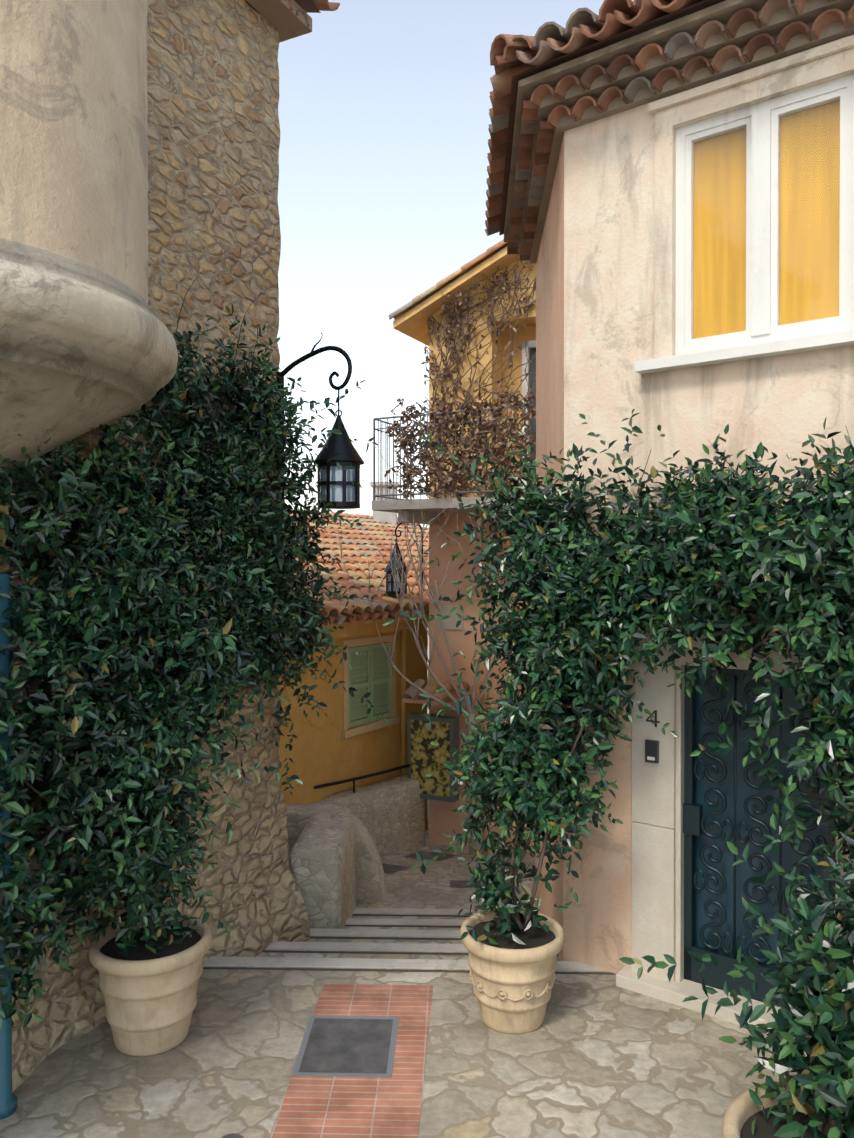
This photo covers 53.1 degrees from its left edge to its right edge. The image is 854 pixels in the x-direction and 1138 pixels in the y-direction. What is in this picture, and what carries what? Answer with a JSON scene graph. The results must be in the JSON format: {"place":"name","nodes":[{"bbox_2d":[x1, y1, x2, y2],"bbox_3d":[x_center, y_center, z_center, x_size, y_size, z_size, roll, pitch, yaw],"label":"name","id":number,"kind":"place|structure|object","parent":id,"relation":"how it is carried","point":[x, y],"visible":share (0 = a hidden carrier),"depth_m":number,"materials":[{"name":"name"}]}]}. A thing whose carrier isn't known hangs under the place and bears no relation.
{"place":"outdoors","nodes":[
{"label":"outdoors","id":0,"kind":"place"},
{"bbox_2d":[0,823,806,1137],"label":"landing paving","id":1,"kind":"structure","parent":0,"point":[598,1057],"depth_m":4.35,"materials":[{"name":"stone"}]},
{"bbox_2d":[0,574,16,1119],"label":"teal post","id":2,"kind":"object","parent":1,"relation":"on","point":[8,1103],"visible":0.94,"depth_m":3.94,"materials":[{"name":"teal"}]},
{"bbox_2d":[89,913,211,1056],"bbox_3d":[-1.479,2.244,4.590,0.632,0.549,0.632,0,1,2],"label":"planter","id":3,"kind":"object","parent":1,"relation":"on","point":[150,1004],"visible":0.85,"depth_m":4.39,"materials":[{"name":"ceramic"}]},
{"bbox_2d":[100,925,201,959],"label":"planter soil","id":4,"kind":"structure","parent":3,"relation":"in","point":[111,949],"depth_m":4.56,"materials":[{"name":"black soil"}]},
{"bbox_2d":[112,895,198,956],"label":"pot shoot leaves","id":5,"kind":"object","parent":4,"relation":"on","point":[173,916],"visible":0.81,"depth_m":4.55,"materials":[{"name":"green plant"}]},
{"bbox_2d":[25,506,167,935],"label":"plant stems","id":6,"kind":"object","parent":5,"relation":"on","point":[46,798],"visible":0.06,"depth_m":4.61,"materials":[{"name":"brown plant"}]},
{"bbox_2d":[0,0,309,1091],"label":"stone wall","id":7,"kind":"structure","parent":1,"relation":"on","point":[212,136],"depth_m":5.76,"materials":[{"name":"beige stone"}]},
{"bbox_2d":[0,238,177,470],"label":"stone corbel","id":8,"kind":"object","parent":7,"relation":"on","point":[84,348],"depth_m":3.58,"materials":[{"name":"stone"}]},
{"bbox_2d":[0,0,147,302],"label":"tower wall","id":9,"kind":"structure","parent":8,"relation":"on","point":[73,139],"depth_m":3.55,"materials":[{"name":"beige paint"}]},
{"bbox_2d":[0,302,389,1027],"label":"jasmine shrub","id":10,"kind":"object","parent":7,"relation":"on","point":[216,536],"visible":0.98,"depth_m":4.48,"materials":[{"name":"green plant"}]},
{"bbox_2d":[246,0,311,42],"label":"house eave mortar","id":11,"kind":"object","parent":7,"relation":"on","point":[283,19],"visible":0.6,"depth_m":6.28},
{"bbox_2d":[294,0,320,12],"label":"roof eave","id":12,"kind":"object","parent":11,"relation":"on","point":[307,6],"depth_m":6.36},
{"bbox_2d":[288,0,339,26],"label":"eave tiles","id":13,"kind":"object","parent":12,"relation":"on","point":[322,5],"visible":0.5,"depth_m":6.33,"materials":[{"name":"orange tile"}]},
{"bbox_2d":[277,333,427,593],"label":"street lanterns","id":14,"kind":"object","parent":7,"relation":"attached to","point":[343,447],"depth_m":6.13,"materials":[{"name":"black metal"}]},
{"bbox_2d":[289,812,355,928],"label":"parapet block wall","id":15,"kind":"structure","parent":1,"relation":"on","point":[322,860],"depth_m":6.63,"materials":[{"name":"stone"}]},
{"bbox_2d":[286,804,387,903],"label":"stone wall","id":16,"kind":"structure","parent":1,"relation":"on","point":[371,887],"depth_m":7.76,"materials":[{"name":"stone"}]},
{"bbox_2d":[221,851,480,1137],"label":"manhole covers","id":17,"kind":"object","parent":1,"relation":"on","point":[349,1045],"visible":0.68,"depth_m":4.52,"materials":[{"name":"grey metal"}]},
{"bbox_2d":[269,984,432,1137],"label":"brick paving","id":18,"kind":"structure","parent":1,"relation":"on","point":[343,1107],"depth_m":4.14,"materials":[{"name":"red brick"}]},
{"bbox_2d":[291,1016,398,1076],"bbox_3d":[-0.415,2.513,4.513,0.500,0.001,0.560,0,1,2],"label":"manhole frame","id":19,"kind":"object","parent":18,"relation":"in","point":[296,1072],"visible":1,"depth_m":4.42,"materials":[{"name":"grey metal"}]},
{"bbox_2d":[203,908,604,970],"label":"steps","id":20,"kind":"structure","parent":1,"relation":"on","point":[355,962],"depth_m":5.93,"materials":[{"name":"stone"}]},
{"bbox_2d":[203,914,615,974],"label":"step risers","id":21,"kind":"object","parent":1,"relation":"on","point":[380,970],"depth_m":5.86,"materials":[{"name":"grey stone"}]},
{"bbox_2d":[338,408,510,854],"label":"fig tree branches","id":22,"kind":"object","parent":1,"relation":"on","point":[471,716],"visible":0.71,"depth_m":10.07,"materials":[{"name":"beige plant"}]},
{"bbox_2d":[460,909,564,1034],"bbox_3d":[0.478,2.263,4.785,0.585,0.507,0.585,0,1,2],"label":"planter","id":23,"kind":"object","parent":1,"relation":"on","point":[512,990],"visible":0.9,"depth_m":4.60,"materials":[{"name":"ceramic"}]},
{"bbox_2d":[469,920,555,948],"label":"planter soil","id":24,"kind":"structure","parent":23,"relation":"in","point":[532,937],"depth_m":4.78,"materials":[{"name":"black soil"}]},
{"bbox_2d":[722,1081,798,1137],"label":"planter","id":25,"kind":"object","parent":1,"relation":"on","point":[743,1107],"visible":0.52,"depth_m":3.06,"materials":[{"name":"ceramic"}]},
{"bbox_2d":[740,1105,847,1137],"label":"planter soil","id":26,"kind":"structure","parent":25,"relation":"in","point":[764,1128],"depth_m":3.03,"materials":[{"name":"grey"}]},
{"bbox_2d":[505,414,853,1137],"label":"jasmine shrub","id":27,"kind":"object","parent":26,"relation":"on","point":[739,562],"visible":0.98,"depth_m":4.12,"materials":[{"name":"green plant"}]},
{"bbox_2d":[817,960,853,1135],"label":"plant stems","id":28,"kind":"object","parent":26,"relation":"in","point":[826,1127],"visible":0.06,"depth_m":2.92,"materials":[{"name":"brown plant"}]},
{"bbox_2d":[427,627,428,822],"bbox_3d":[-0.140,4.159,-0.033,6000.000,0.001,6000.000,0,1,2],"label":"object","id":29,"kind":"object","parent":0,"point":[427,713],"depth_m":23.84,"materials":[{"name":"metal"}]},
{"bbox_2d":[278,627,426,830],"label":"house wall","id":30,"kind":"structure","parent":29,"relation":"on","point":[322,751],"depth_m":9.98,"materials":[{"name":"yellow paint"}]},
{"bbox_2d":[284,511,428,625],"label":"ochre house roof tiles","id":31,"kind":"object","parent":30,"relation":"on","point":[358,543],"visible":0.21,"depth_m":12.36,"materials":[{"name":"orange tile"}]},
{"bbox_2d":[286,509,397,517],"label":"ochre house ridge tiles","id":32,"kind":"object","parent":31,"relation":"on","point":[345,513],"visible":0.02,"depth_m":18.01,"materials":[{"name":"tile"}]},
{"bbox_2d":[370,482,399,524],"bbox_3d":[-0.905,-1.226,18.519,0.600,1.280,0.600,0,1,2],"label":"ochre house chimney","id":33,"kind":"object","parent":31,"relation":"on","point":[389,517],"visible":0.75,"depth_m":18.27,"materials":[{"name":"white paint"}]},
{"bbox_2d":[306,614,428,640],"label":"ochre eave cornice","id":34,"kind":"structure","parent":30,"relation":"attached to","point":[358,628],"depth_m":10.24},
{"bbox_2d":[341,634,399,738],"bbox_3d":[-0.684,1.421,10.579,0.058,1.150,1.170,0,1,32],"label":"window frame","id":35,"kind":"object","parent":30,"relation":"attached to","point":[393,719],"visible":0.94,"depth_m":10.49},
{"bbox_2d":[348,642,390,727],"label":"window shutters","id":36,"kind":"object","parent":35,"relation":"in","point":[370,672],"visible":0.94,"depth_m":10.57,"materials":[{"name":"green wood"}]},
{"bbox_2d":[401,630,405,775],"bbox_3d":[-0.309,2.361,11.160,0.070,3.400,0.070,0,1,2],"label":"drainpipe","id":37,"kind":"object","parent":30,"relation":"attached to","point":[403,704],"visible":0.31,"depth_m":11.13,"materials":[{"name":"brown metal"}]},
{"bbox_2d":[309,775,424,854],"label":"parapet wall","id":38,"kind":"structure","parent":29,"relation":"on","point":[390,814],"depth_m":10.19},
{"bbox_2d":[313,764,409,792],"bbox_3d":[-0.910,2.543,10.047,2.261,0.236,0.202,0,1,-36],"label":"parapet handrail","id":39,"kind":"object","parent":38,"relation":"on","point":[359,777],"visible":0.58,"depth_m":10.01,"materials":[{"name":"black metal"}]},
{"bbox_2d":[408,712,458,802],"bbox_3d":[0.075,2.317,10.547,0.630,1.020,0.160,0,1,27],"label":"sign box case","id":40,"kind":"object","parent":38,"relation":"on","point":[454,732],"visible":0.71,"depth_m":10.43,"materials":[{"name":"grey"}]},
{"bbox_2d":[411,720,449,796],"bbox_3d":[0.038,2.317,10.473,0.480,0.900,0.224,0,1,2],"label":"sign face","id":41,"kind":"object","parent":40,"relation":"attached to","point":[427,756],"visible":0.8,"depth_m":10.47},
{"bbox_2d":[429,259,535,497],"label":"building wall","id":42,"kind":"structure","parent":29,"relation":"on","point":[528,333],"depth_m":10.47,"materials":[{"name":"yellow paint"}]},
{"bbox_2d":[401,679,484,704],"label":"sign ledge tiles","id":43,"kind":"object","parent":42,"relation":"attached to","point":[413,692],"visible":0.54,"depth_m":10.46,"materials":[{"name":"orange tile"}]},
{"bbox_2d":[373,404,533,500],"bbox_3d":[0.723,-1.283,9.855,2.562,0.971,0.942,0,1,27],"label":"balcony railing","id":44,"kind":"object","parent":42,"relation":"attached to","point":[382,496],"visible":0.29,"depth_m":9.81,"materials":[{"name":"black metal"}]},
{"bbox_2d":[384,260,535,498],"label":"dry vine leaves","id":45,"kind":"object","parent":44,"relation":"on","point":[467,455],"visible":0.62,"depth_m":9.67,"materials":[{"name":"brown plant"}]},
{"bbox_2d":[393,246,519,345],"bbox_3d":[2.130,-3.848,11.723,3.560,1.692,4.280,0,1,27],"label":"roof eave","id":46,"kind":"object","parent":42,"relation":"on","point":[412,323],"depth_m":10.38,"materials":[{"name":"yellow paint"}]},
{"bbox_2d":[388,239,506,319],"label":"roof tiles","id":47,"kind":"object","parent":46,"relation":"on","point":[454,276],"visible":0.17,"depth_m":10.27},
{"bbox_2d":[385,254,535,498],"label":"dry vine strands","id":48,"kind":"object","parent":42,"relation":"attached to","point":[437,461],"visible":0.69,"depth_m":9.87},
{"bbox_2d":[522,340,535,487],"bbox_3d":[1.453,-1.797,10.346,0.620,1.970,0.060,0,1,27],"label":"end house door frame","id":49,"kind":"object","parent":42,"relation":"in","point":[528,345],"visible":0.21,"depth_m":10.44,"materials":[{"name":"white wood"}]},
{"bbox_2d":[529,348,535,468],"bbox_3d":[1.462,-1.797,10.364,0.562,1.970,0.262,0,1,2],"label":"door glass","id":50,"kind":"object","parent":49,"relation":"in","point":[532,382],"depth_m":10.44,"materials":[{"name":"grey glass"}]},
{"bbox_2d":[535,135,563,960],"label":"wall","id":51,"kind":"structure","parent":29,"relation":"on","point":[549,356],"depth_m":6.34,"materials":[{"name":"beige paint"}]},
{"bbox_2d":[176,269,853,524],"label":"bare shrub twigs","id":52,"kind":"object","parent":51,"relation":"attached to","point":[254,351],"visible":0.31,"depth_m":5.23,"materials":[{"name":"brown plant"}]},
{"bbox_2d":[383,409,743,948],"bbox_3d":[0.838,0.630,4.931,1.603,3.122,2.201,0,1,-31],"label":"jasmine shrub","id":53,"kind":"object","parent":51,"relation":"attached to","point":[527,753],"visible":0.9,"depth_m":4.88,"materials":[{"name":"green plant"}]},
{"bbox_2d":[476,632,605,931],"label":"plant stems","id":54,"kind":"object","parent":53,"relation":"attached to","point":[512,871],"visible":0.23,"depth_m":4.84,"materials":[{"name":"brown plant"}]},
{"bbox_2d":[504,0,853,262],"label":"house eave mortar","id":55,"kind":"object","parent":51,"relation":"on","point":[723,12],"visible":0.71,"depth_m":4.93,"materials":[{"name":"beige concrete"}]},
{"bbox_2d":[499,0,724,235],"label":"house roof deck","id":56,"kind":"structure","parent":55,"relation":"on","point":[668,18],"depth_m":5.16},
{"bbox_2d":[485,0,853,260],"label":"eave tiles","id":57,"kind":"object","parent":56,"relation":"on","point":[511,55],"visible":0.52,"depth_m":5.11,"materials":[{"name":"brown tile"}]},
{"bbox_2d":[542,104,850,480],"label":"wall rain streaks","id":58,"kind":"object","parent":51,"relation":"attached to","point":[714,366],"depth_m":4.93,"materials":[{"name":"beige paint"}]},
{"bbox_2d":[277,0,633,527],"label":"sky","id":59,"kind":"structure","parent":0,"point":[384,106],"materials":[{"name":"blue"}]},
{"bbox_2d":[429,512,535,852],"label":"wall","id":60,"kind":"structure","parent":0,"point":[444,818],"depth_m":10.55,"materials":[{"name":"paint"}]},
{"bbox_2d":[403,687,483,707],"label":"sign ledge slab","id":61,"kind":"structure","parent":60,"relation":"attached to","point":[407,698],"depth_m":10.43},
{"bbox_2d":[436,606,462,629],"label":"plaque wall","id":62,"kind":"structure","parent":60,"relation":"attached to","point":[451,621],"depth_m":10.59,"materials":[{"name":"stone"}]},
{"bbox_2d":[372,496,527,524],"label":"balcony slab","id":63,"kind":"structure","parent":60,"relation":"attached to","point":[438,505],"depth_m":9.87,"materials":[{"name":"grey concrete"}]},
{"bbox_2d":[563,34,853,973],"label":"house wall","id":64,"kind":"structure","parent":0,"point":[781,406],"depth_m":5.22,"materials":[{"name":"beige paint"}]},
{"bbox_2d":[635,74,853,373],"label":"white window frame","id":65,"kind":"object","parent":64,"relation":"attached to","point":[764,334],"visible":0.83,"depth_m":4.75,"materials":[{"name":"white wood"}]},
{"bbox_2d":[692,98,839,336],"bbox_3d":[1.885,-1.918,4.793,0.803,1.370,0.562,0,1,2],"label":"window glass pane","id":66,"kind":"object","parent":65,"relation":"in","point":[779,224],"depth_m":4.73,"materials":[{"name":"glass"}]},
{"bbox_2d":[648,35,853,358],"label":"window surround","id":67,"kind":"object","parent":64,"relation":"attached to","point":[822,62],"depth_m":4.94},
{"bbox_2d":[616,622,853,1033],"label":"door surround","id":68,"kind":"object","parent":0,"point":[652,867],"visible":0.33,"depth_m":5.08,"materials":[{"name":"beige stone"}]},
{"bbox_2d":[645,710,659,762],"bbox_3d":[1.347,0.999,5.104,0.083,0.310,0.070,0,1,2],"label":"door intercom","id":69,"kind":"object","parent":68,"relation":"attached to","point":[651,748],"depth_m":5.09,"materials":[{"name":"black metal"}]},
{"bbox_2d":[683,665,835,1011],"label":"door ironwork","id":70,"kind":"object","parent":68,"relation":"in","point":[714,976],"depth_m":4.94,"materials":[{"name":"metal"}]},
{"bbox_2d":[694,672,828,972],"bbox_3d":[1.949,1.506,4.944,0.840,1.880,0.050,0,1,37],"label":"door panel","id":71,"kind":"object","parent":70,"relation":"attached to","point":[744,870],"visible":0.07,"depth_m":4.99,"materials":[{"name":"metal"}]},
{"bbox_2d":[693,100,839,338],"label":"curtains","id":72,"kind":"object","parent":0,"point":[808,178],"depth_m":4.75,"materials":[{"name":"yellow fabric"}]}
]}

